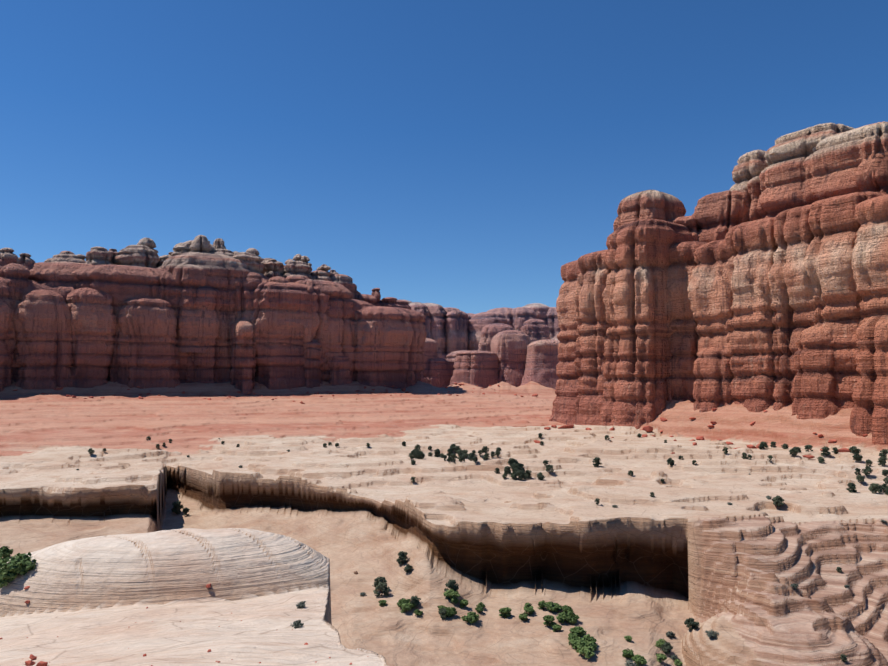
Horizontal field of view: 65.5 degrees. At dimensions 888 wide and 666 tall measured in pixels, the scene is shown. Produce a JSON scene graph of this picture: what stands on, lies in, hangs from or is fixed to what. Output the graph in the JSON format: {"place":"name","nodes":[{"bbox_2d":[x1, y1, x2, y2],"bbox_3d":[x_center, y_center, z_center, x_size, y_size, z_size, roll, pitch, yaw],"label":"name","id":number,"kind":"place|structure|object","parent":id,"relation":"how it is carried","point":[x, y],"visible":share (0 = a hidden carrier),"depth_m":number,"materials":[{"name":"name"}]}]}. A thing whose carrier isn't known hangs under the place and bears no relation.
{"place":"outdoors","nodes":[
{"label":"outdoors","id":0,"kind":"place"},
{"bbox_2d":[0,235,426,394],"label":"cliff","id":1,"kind":"structure","parent":0,"point":[142,314],"depth_m":498.19,"materials":[{"name":"stone"}]},
{"bbox_2d":[0,381,887,665],"bbox_3d":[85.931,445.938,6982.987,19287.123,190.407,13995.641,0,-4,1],"label":"ground","id":2,"kind":"structure","parent":0,"point":[268,535],"depth_m":137.49,"materials":[{"name":"stone"}]},
{"bbox_2d":[0,555,9,567],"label":"vegetation","id":3,"kind":"object","parent":2,"relation":"on","point":[3,560],"visible":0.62,"depth_m":60.63,"materials":[{"name":"green plant"}]},
{"bbox_2d":[0,546,12,557],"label":"vegetation","id":4,"kind":"object","parent":2,"relation":"on","point":[5,552],"visible":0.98,"depth_m":137.77,"materials":[{"name":"green plant"}]},
{"bbox_2d":[0,570,16,588],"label":"vegetation","id":5,"kind":"object","parent":2,"relation":"on","point":[7,578],"visible":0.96,"depth_m":59.03,"materials":[{"name":"green plant"}]},
{"bbox_2d":[0,552,36,574],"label":"vegetation","id":6,"kind":"object","parent":2,"relation":"on","point":[21,564],"visible":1,"depth_m":59.80,"materials":[{"name":"green plant"}]},
{"bbox_2d":[22,660,35,665],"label":"red rock","id":7,"kind":"object","parent":2,"relation":"on","point":[29,663],"visible":0.98,"depth_m":31.02,"materials":[{"name":"stone"}]},
{"bbox_2d":[29,654,36,659],"bbox_3d":[-20.093,15.890,33.761,0.329,0.305,0.574,12,-10,-26],"label":"red rock","id":8,"kind":"object","parent":2,"relation":"on","point":[32,657],"visible":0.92,"depth_m":33.64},
{"bbox_2d":[36,661,47,665],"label":"red rock","id":9,"kind":"object","parent":2,"relation":"on","point":[41,663],"visible":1,"depth_m":30.29,"materials":[{"name":"stone"}]},
{"bbox_2d":[172,501,183,513],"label":"vegetation","id":10,"kind":"object","parent":2,"relation":"on","point":[177,506],"visible":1,"depth_m":204.82,"materials":[{"name":"green plant"}]},
{"bbox_2d":[182,507,189,515],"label":"vegetation","id":11,"kind":"object","parent":2,"relation":"on","point":[185,510],"visible":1,"depth_m":198.38,"materials":[{"name":"green plant"}]},
{"bbox_2d":[290,620,303,628],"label":"vegetation","id":12,"kind":"object","parent":2,"relation":"on","point":[297,623],"visible":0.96,"depth_m":42.13,"materials":[{"name":"green plant"}]},
{"bbox_2d":[296,601,305,608],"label":"vegetation","id":13,"kind":"object","parent":2,"relation":"on","point":[300,605],"visible":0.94,"depth_m":50.70,"materials":[{"name":"green plant"}]},
{"bbox_2d":[372,576,386,590],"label":"vegetation","id":14,"kind":"object","parent":2,"relation":"on","point":[381,579],"visible":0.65,"depth_m":126.28,"materials":[{"name":"green plant"}]},
{"bbox_2d":[373,582,389,596],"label":"vegetation","id":15,"kind":"object","parent":2,"relation":"on","point":[380,586],"visible":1,"depth_m":123.85,"materials":[{"name":"green plant"}]},
{"bbox_2d":[378,600,386,605],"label":"vegetation","id":16,"kind":"object","parent":2,"relation":"on","point":[382,602],"visible":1,"depth_m":119.89,"materials":[{"name":"green plant"}]},
{"bbox_2d":[396,551,407,564],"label":"vegetation","id":17,"kind":"object","parent":2,"relation":"on","point":[402,555],"visible":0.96,"depth_m":134.71,"materials":[{"name":"green plant"}]},
{"bbox_2d":[397,598,410,606],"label":"vegetation","id":18,"kind":"object","parent":2,"relation":"on","point":[402,601],"visible":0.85,"depth_m":118.88,"materials":[{"name":"green plant"}]},
{"bbox_2d":[400,603,411,612],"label":"vegetation","id":19,"kind":"object","parent":2,"relation":"on","point":[405,607],"visible":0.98,"depth_m":117.68,"materials":[{"name":"green plant"}]},
{"bbox_2d":[403,564,412,572],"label":"vegetation","id":20,"kind":"object","parent":2,"relation":"on","point":[408,568],"visible":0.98,"depth_m":129.72,"materials":[{"name":"green plant"}]},
{"bbox_2d":[408,450,416,458],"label":"vegetation","id":21,"kind":"object","parent":2,"relation":"on","point":[411,454],"visible":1,"depth_m":243.41,"materials":[{"name":"green plant"}]},
{"bbox_2d":[410,595,420,606],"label":"vegetation","id":22,"kind":"object","parent":2,"relation":"on","point":[415,599],"visible":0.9,"depth_m":118.63,"materials":[{"name":"green plant"}]},
{"bbox_2d":[413,609,422,615],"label":"vegetation","id":23,"kind":"object","parent":2,"relation":"on","point":[418,612],"visible":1,"depth_m":116.63,"materials":[{"name":"green plant"}]},
{"bbox_2d":[415,450,420,458],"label":"vegetation","id":24,"kind":"object","parent":2,"relation":"on","point":[417,453],"visible":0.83,"depth_m":252.56,"materials":[{"name":"green plant"}]},
{"bbox_2d":[418,451,424,458],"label":"vegetation","id":25,"kind":"object","parent":2,"relation":"on","point":[421,454],"visible":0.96,"depth_m":251.52,"materials":[{"name":"green plant"}]},
{"bbox_2d":[434,449,439,456],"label":"vegetation","id":26,"kind":"object","parent":2,"relation":"on","point":[437,451],"visible":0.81,"depth_m":257.30,"materials":[{"name":"green plant"}]},
{"bbox_2d":[438,608,446,618],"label":"vegetation","id":27,"kind":"object","parent":2,"relation":"on","point":[442,611],"visible":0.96,"depth_m":114.39,"materials":[{"name":"green plant"}]},
{"bbox_2d":[443,607,452,616],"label":"vegetation","id":28,"kind":"object","parent":2,"relation":"on","point":[449,612],"visible":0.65,"depth_m":114.90,"materials":[{"name":"green plant"}]},
{"bbox_2d":[446,448,452,456],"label":"vegetation","id":29,"kind":"object","parent":2,"relation":"on","point":[449,452],"visible":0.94,"depth_m":257.43,"materials":[{"name":"green plant"}]},
{"bbox_2d":[444,579,458,591],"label":"vegetation","id":30,"kind":"object","parent":2,"relation":"on","point":[452,584],"visible":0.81,"depth_m":121.84,"materials":[{"name":"green plant"}]},
{"bbox_2d":[444,589,459,600],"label":"vegetation","id":31,"kind":"object","parent":2,"relation":"on","point":[450,593],"visible":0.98,"depth_m":119.86,"materials":[{"name":"green plant"}]},
{"bbox_2d":[449,607,456,615],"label":"vegetation","id":32,"kind":"object","parent":2,"relation":"on","point":[454,611],"visible":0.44,"depth_m":115.61,"materials":[{"name":"green plant"}]},
{"bbox_2d":[459,455,464,461],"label":"vegetation","id":33,"kind":"object","parent":2,"relation":"on","point":[461,458],"visible":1,"depth_m":217.67,"materials":[{"name":"green plant"}]},
{"bbox_2d":[459,599,467,607],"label":"vegetation","id":34,"kind":"object","parent":2,"relation":"on","point":[463,603],"visible":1,"depth_m":119.16,"materials":[{"name":"green plant"}]},
{"bbox_2d":[461,612,477,623],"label":"vegetation","id":35,"kind":"object","parent":2,"relation":"on","point":[470,616],"visible":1,"depth_m":114.00,"materials":[{"name":"green plant"}]},
{"bbox_2d":[468,453,474,460],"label":"vegetation","id":36,"kind":"object","parent":2,"relation":"on","point":[471,455],"visible":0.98,"depth_m":221.67,"materials":[{"name":"green plant"}]},
{"bbox_2d":[475,607,482,612],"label":"vegetation","id":37,"kind":"object","parent":2,"relation":"on","point":[478,609],"visible":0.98,"depth_m":118.58,"materials":[{"name":"green plant"}]},
{"bbox_2d":[476,602,485,607],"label":"vegetation","id":38,"kind":"object","parent":2,"relation":"on","point":[481,604],"visible":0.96,"depth_m":120.64,"materials":[{"name":"green plant"}]},
{"bbox_2d":[481,446,488,452],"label":"vegetation","id":39,"kind":"object","parent":2,"relation":"on","point":[484,449],"visible":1,"depth_m":255.50,"materials":[{"name":"green plant"}]},
{"bbox_2d":[499,608,508,617],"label":"vegetation","id":40,"kind":"object","parent":2,"relation":"on","point":[502,611],"visible":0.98,"depth_m":116.85,"materials":[{"name":"green plant"}]},
{"bbox_2d":[504,466,511,473],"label":"vegetation","id":41,"kind":"object","parent":2,"relation":"on","point":[507,468],"visible":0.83,"depth_m":204.62,"materials":[{"name":"green plant"}]},
{"bbox_2d":[504,607,511,616],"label":"vegetation","id":42,"kind":"object","parent":2,"relation":"on","point":[509,610],"visible":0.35,"depth_m":117.61,"materials":[{"name":"green plant"}]},
{"bbox_2d":[508,458,515,465],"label":"vegetation","id":43,"kind":"object","parent":2,"relation":"on","point":[511,461],"visible":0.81,"depth_m":212.38,"materials":[{"name":"green plant"}]},
{"bbox_2d":[511,463,516,470],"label":"vegetation","id":44,"kind":"object","parent":2,"relation":"on","point":[513,466],"visible":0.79,"depth_m":210.28,"materials":[{"name":"green plant"}]},
{"bbox_2d":[513,470,523,479],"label":"vegetation","id":45,"kind":"object","parent":2,"relation":"on","point":[518,473],"visible":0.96,"depth_m":195.86,"materials":[{"name":"green plant"}]},
{"bbox_2d":[515,463,524,470],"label":"vegetation","id":46,"kind":"object","parent":2,"relation":"on","point":[519,466],"visible":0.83,"depth_m":207.39,"materials":[{"name":"green plant"}]},
{"bbox_2d":[519,613,527,620],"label":"vegetation","id":47,"kind":"object","parent":2,"relation":"on","point":[523,616],"visible":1,"depth_m":115.93,"materials":[{"name":"green plant"}]},
{"bbox_2d":[525,470,531,477],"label":"vegetation","id":48,"kind":"object","parent":2,"relation":"on","point":[528,472],"visible":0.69,"depth_m":198.48,"materials":[{"name":"green plant"}]},
{"bbox_2d":[524,602,533,607],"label":"vegetation","id":49,"kind":"object","parent":2,"relation":"on","point":[527,604],"visible":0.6,"depth_m":119.40,"materials":[{"name":"green plant"}]},
{"bbox_2d":[524,606,534,614],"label":"vegetation","id":50,"kind":"object","parent":2,"relation":"on","point":[530,610],"visible":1,"depth_m":118.00,"materials":[{"name":"green plant"}]},
{"bbox_2d":[536,472,544,479],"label":"vegetation","id":51,"kind":"object","parent":2,"relation":"on","point":[540,476],"visible":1,"depth_m":196.77,"materials":[{"name":"green plant"}]},
{"bbox_2d":[538,600,546,608],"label":"vegetation","id":52,"kind":"object","parent":2,"relation":"on","point":[541,605],"visible":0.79,"depth_m":120.52,"materials":[{"name":"green plant"}]},
{"bbox_2d":[543,615,554,626],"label":"vegetation","id":53,"kind":"object","parent":2,"relation":"on","point":[549,619],"visible":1,"depth_m":113.97,"materials":[{"name":"green plant"}]},
{"bbox_2d":[544,601,555,611],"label":"vegetation","id":54,"kind":"object","parent":2,"relation":"on","point":[549,606],"visible":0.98,"depth_m":119.38,"materials":[{"name":"green plant"}]},
{"bbox_2d":[546,464,554,471],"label":"vegetation","id":55,"kind":"object","parent":2,"relation":"on","point":[548,467],"visible":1,"depth_m":209.83,"materials":[{"name":"green plant"}]},
{"bbox_2d":[552,624,561,631],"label":"vegetation","id":56,"kind":"object","parent":2,"relation":"on","point":[555,627],"visible":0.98,"depth_m":112.17,"materials":[{"name":"green plant"}]},
{"bbox_2d":[553,603,561,611],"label":"vegetation","id":57,"kind":"object","parent":2,"relation":"on","point":[557,606],"visible":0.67,"depth_m":119.35,"materials":[{"name":"green plant"}]},
{"bbox_2d":[556,616,564,622],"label":"vegetation","id":58,"kind":"object","parent":2,"relation":"on","point":[561,619],"visible":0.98,"depth_m":115.34,"materials":[{"name":"green plant"}]},
{"bbox_2d":[558,612,567,620],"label":"vegetation","id":59,"kind":"object","parent":2,"relation":"on","point":[563,614],"visible":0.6,"depth_m":116.11,"materials":[{"name":"green plant"}]},
{"bbox_2d":[558,425,573,428],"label":"boulder","id":60,"kind":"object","parent":2,"relation":"on","point":[566,426],"visible":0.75,"depth_m":349.97,"materials":[{"name":"stone"}]},
{"bbox_2d":[561,605,573,613],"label":"vegetation","id":61,"kind":"object","parent":2,"relation":"on","point":[566,608],"visible":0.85,"depth_m":118.70,"materials":[{"name":"green plant"}]},
{"bbox_2d":[566,610,579,622],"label":"vegetation","id":62,"kind":"object","parent":2,"relation":"on","point":[572,616],"visible":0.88,"depth_m":115.86,"materials":[{"name":"green plant"}]},
{"bbox_2d":[568,632,577,637],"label":"vegetation","id":63,"kind":"object","parent":2,"relation":"on","point":[572,634],"visible":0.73,"depth_m":107.72,"materials":[{"name":"green plant"}]},
{"bbox_2d":[568,636,579,648],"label":"vegetation","id":64,"kind":"object","parent":2,"relation":"on","point":[576,638],"visible":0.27,"depth_m":105.68,"materials":[{"name":"green plant"}]},
{"bbox_2d":[569,628,581,634],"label":"vegetation","id":65,"kind":"object","parent":2,"relation":"on","point":[571,630],"visible":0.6,"depth_m":109.37,"materials":[{"name":"green plant"}]},
{"bbox_2d":[573,626,582,636],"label":"vegetation","id":66,"kind":"object","parent":2,"relation":"on","point":[579,630],"visible":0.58,"depth_m":109.36,"materials":[{"name":"green plant"}]},
{"bbox_2d":[570,638,587,648],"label":"vegetation","id":67,"kind":"object","parent":2,"relation":"on","point":[581,641],"visible":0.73,"depth_m":104.62,"materials":[{"name":"green plant"}]},
{"bbox_2d":[576,645,594,658],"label":"vegetation","id":68,"kind":"object","parent":2,"relation":"on","point":[587,652],"visible":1,"depth_m":102.32,"materials":[{"name":"green plant"}]},
{"bbox_2d":[583,634,594,640],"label":"vegetation","id":69,"kind":"object","parent":2,"relation":"on","point":[587,637],"visible":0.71,"depth_m":106.04,"materials":[{"name":"green plant"}]},
{"bbox_2d":[593,457,601,466],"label":"vegetation","id":70,"kind":"object","parent":2,"relation":"on","point":[597,461],"visible":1,"depth_m":223.78,"materials":[{"name":"green plant"}]},
{"bbox_2d":[622,648,633,658],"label":"vegetation","id":71,"kind":"object","parent":2,"relation":"on","point":[628,653],"visible":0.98,"depth_m":102.55,"materials":[{"name":"green plant"}]},
{"bbox_2d":[624,635,631,641],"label":"vegetation","id":72,"kind":"object","parent":2,"relation":"on","point":[628,638],"visible":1,"depth_m":108.59,"materials":[{"name":"green plant"}]},
{"bbox_2d":[625,660,636,665],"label":"vegetation","id":73,"kind":"object","parent":2,"relation":"on","point":[629,663],"visible":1,"depth_m":99.58,"materials":[{"name":"green plant"}]},
{"bbox_2d":[631,654,646,665],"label":"vegetation","id":74,"kind":"object","parent":2,"relation":"on","point":[638,659],"visible":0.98,"depth_m":100.55,"materials":[{"name":"green plant"}]},
{"bbox_2d":[643,426,652,431],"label":"boulder","id":75,"kind":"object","parent":2,"relation":"on","point":[648,428],"visible":0.94,"depth_m":336.99,"materials":[{"name":"stone"}]},
{"bbox_2d":[655,638,665,647],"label":"vegetation","id":76,"kind":"object","parent":2,"relation":"on","point":[660,642],"visible":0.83,"depth_m":108.19,"materials":[{"name":"green plant"}]},
{"bbox_2d":[656,653,666,662],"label":"vegetation","id":77,"kind":"object","parent":2,"relation":"on","point":[661,657],"visible":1,"depth_m":103.48,"materials":[{"name":"green plant"}]},
{"bbox_2d":[660,642,672,653],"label":"vegetation","id":78,"kind":"object","parent":2,"relation":"on","point":[667,647],"visible":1,"depth_m":106.68,"materials":[{"name":"green plant"}]},
{"bbox_2d":[667,458,673,465],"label":"vegetation","id":79,"kind":"object","parent":2,"relation":"on","point":[670,461],"visible":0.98,"depth_m":217.97,"materials":[{"name":"green plant"}]},
{"bbox_2d":[666,631,675,636],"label":"vegetation","id":80,"kind":"object","parent":2,"relation":"on","point":[669,634],"visible":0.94,"depth_m":111.50,"materials":[{"name":"green plant"}]},
{"bbox_2d":[674,659,682,665],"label":"vegetation","id":81,"kind":"object","parent":2,"relation":"on","point":[677,662],"visible":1,"depth_m":104.21,"materials":[{"name":"green plant"}]},
{"bbox_2d":[684,618,698,630],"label":"vegetation","id":82,"kind":"object","parent":2,"relation":"on","point":[690,623],"visible":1,"depth_m":110.39,"materials":[{"name":"green plant"}]},
{"bbox_2d":[706,629,718,637],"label":"vegetation","id":83,"kind":"object","parent":2,"relation":"on","point":[711,633],"visible":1,"depth_m":106.15,"materials":[{"name":"green plant"}]},
{"bbox_2d":[741,452,747,458],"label":"vegetation","id":84,"kind":"object","parent":2,"relation":"on","point":[744,455],"visible":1,"depth_m":221.48,"materials":[{"name":"green plant"}]},
{"bbox_2d":[757,443,765,448],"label":"vegetation","id":85,"kind":"object","parent":2,"relation":"on","point":[761,446],"visible":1,"depth_m":267.79,"materials":[{"name":"green plant"}]},
{"bbox_2d":[772,495,784,506],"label":"vegetation","id":86,"kind":"object","parent":2,"relation":"on","point":[777,500],"visible":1,"depth_m":156.24,"materials":[{"name":"green plant"}]},
{"bbox_2d":[789,448,797,455],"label":"vegetation","id":87,"kind":"object","parent":2,"relation":"on","point":[793,451],"visible":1,"depth_m":249.90,"materials":[{"name":"green plant"}]},
{"bbox_2d":[804,445,812,451],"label":"vegetation","id":88,"kind":"object","parent":2,"relation":"on","point":[808,447],"visible":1,"depth_m":261.58,"materials":[{"name":"green plant"}]},
{"bbox_2d":[802,455,814,458],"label":"talus","id":89,"kind":"structure","parent":2,"relation":"on","point":[809,456],"depth_m":248.80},
{"bbox_2d":[817,456,824,462],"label":"vegetation","id":90,"kind":"object","parent":2,"relation":"on","point":[821,459],"visible":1,"depth_m":215.63,"materials":[{"name":"green plant"}]},
{"bbox_2d":[821,446,830,455],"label":"vegetation","id":91,"kind":"object","parent":2,"relation":"on","point":[825,449],"visible":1,"depth_m":254.09,"materials":[{"name":"green plant"}]},
{"bbox_2d":[832,447,838,453],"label":"vegetation","id":92,"kind":"object","parent":2,"relation":"on","point":[835,449],"visible":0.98,"depth_m":255.16,"materials":[{"name":"green plant"}]},
{"bbox_2d":[837,448,849,451],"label":"talus","id":93,"kind":"structure","parent":2,"relation":"on","point":[844,450],"depth_m":259.73,"materials":[{"name":"stone"}]},
{"bbox_2d":[840,654,847,661],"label":"vegetation","id":94,"kind":"object","parent":2,"relation":"on","point":[843,657],"visible":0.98,"depth_m":98.50,"materials":[{"name":"green plant"}]},
{"bbox_2d":[846,483,856,492],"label":"vegetation","id":95,"kind":"object","parent":2,"relation":"on","point":[851,486],"visible":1,"depth_m":176.34,"materials":[{"name":"green plant"}]},
{"bbox_2d":[849,446,860,453],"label":"vegetation","id":96,"kind":"object","parent":2,"relation":"on","point":[853,449],"visible":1,"depth_m":253.09,"materials":[{"name":"green plant"}]},
{"bbox_2d":[852,453,862,461],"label":"vegetation","id":97,"kind":"object","parent":2,"relation":"on","point":[857,457],"visible":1,"depth_m":237.78,"materials":[{"name":"green plant"}]},
{"bbox_2d":[856,475,863,482],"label":"vegetation","id":98,"kind":"object","parent":2,"relation":"on","point":[860,478],"visible":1,"depth_m":194.16,"materials":[{"name":"green plant"}]},
{"bbox_2d":[862,466,872,475],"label":"vegetation","id":99,"kind":"object","parent":2,"relation":"on","point":[868,469],"visible":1,"depth_m":200.57,"materials":[{"name":"green plant"}]},
{"bbox_2d":[865,459,872,466],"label":"vegetation","id":100,"kind":"object","parent":2,"relation":"on","point":[869,462],"visible":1,"depth_m":213.14,"materials":[{"name":"green plant"}]},
{"bbox_2d":[868,483,882,493],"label":"vegetation","id":101,"kind":"object","parent":2,"relation":"on","point":[873,488],"visible":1,"depth_m":174.80,"materials":[{"name":"green plant"}]},
{"bbox_2d":[877,456,886,465],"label":"vegetation","id":102,"kind":"object","parent":2,"relation":"on","point":[882,460],"visible":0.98,"depth_m":212.18,"materials":[{"name":"green plant"}]},
{"bbox_2d":[880,483,887,492],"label":"vegetation","id":103,"kind":"object","parent":2,"relation":"on","point":[883,486],"visible":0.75,"depth_m":175.78,"materials":[{"name":"green plant"}]},
{"bbox_2d":[882,469,887,475],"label":"vegetation","id":104,"kind":"object","parent":2,"relation":"on","point":[884,472],"visible":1,"depth_m":199.17,"materials":[{"name":"green plant"}]},
{"bbox_2d":[0,0,887,313],"label":"sky","id":105,"kind":"structure","parent":0,"point":[459,154],"materials":[{"name":"blue"}]},
{"bbox_2d":[404,300,560,389],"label":"cliff","id":106,"kind":"structure","parent":0,"point":[517,347],"depth_m":722.85,"materials":[{"name":"stone"}]},
{"bbox_2d":[549,121,887,444],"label":"cliff","id":107,"kind":"structure","parent":0,"point":[761,284],"depth_m":333.02,"materials":[{"name":"stone"}]},
{"bbox_2d":[791,583,798,588],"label":"vegetation","id":108,"kind":"object","parent":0,"point":[796,586],"visible":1,"depth_m":113.73,"materials":[{"name":"green plant"}]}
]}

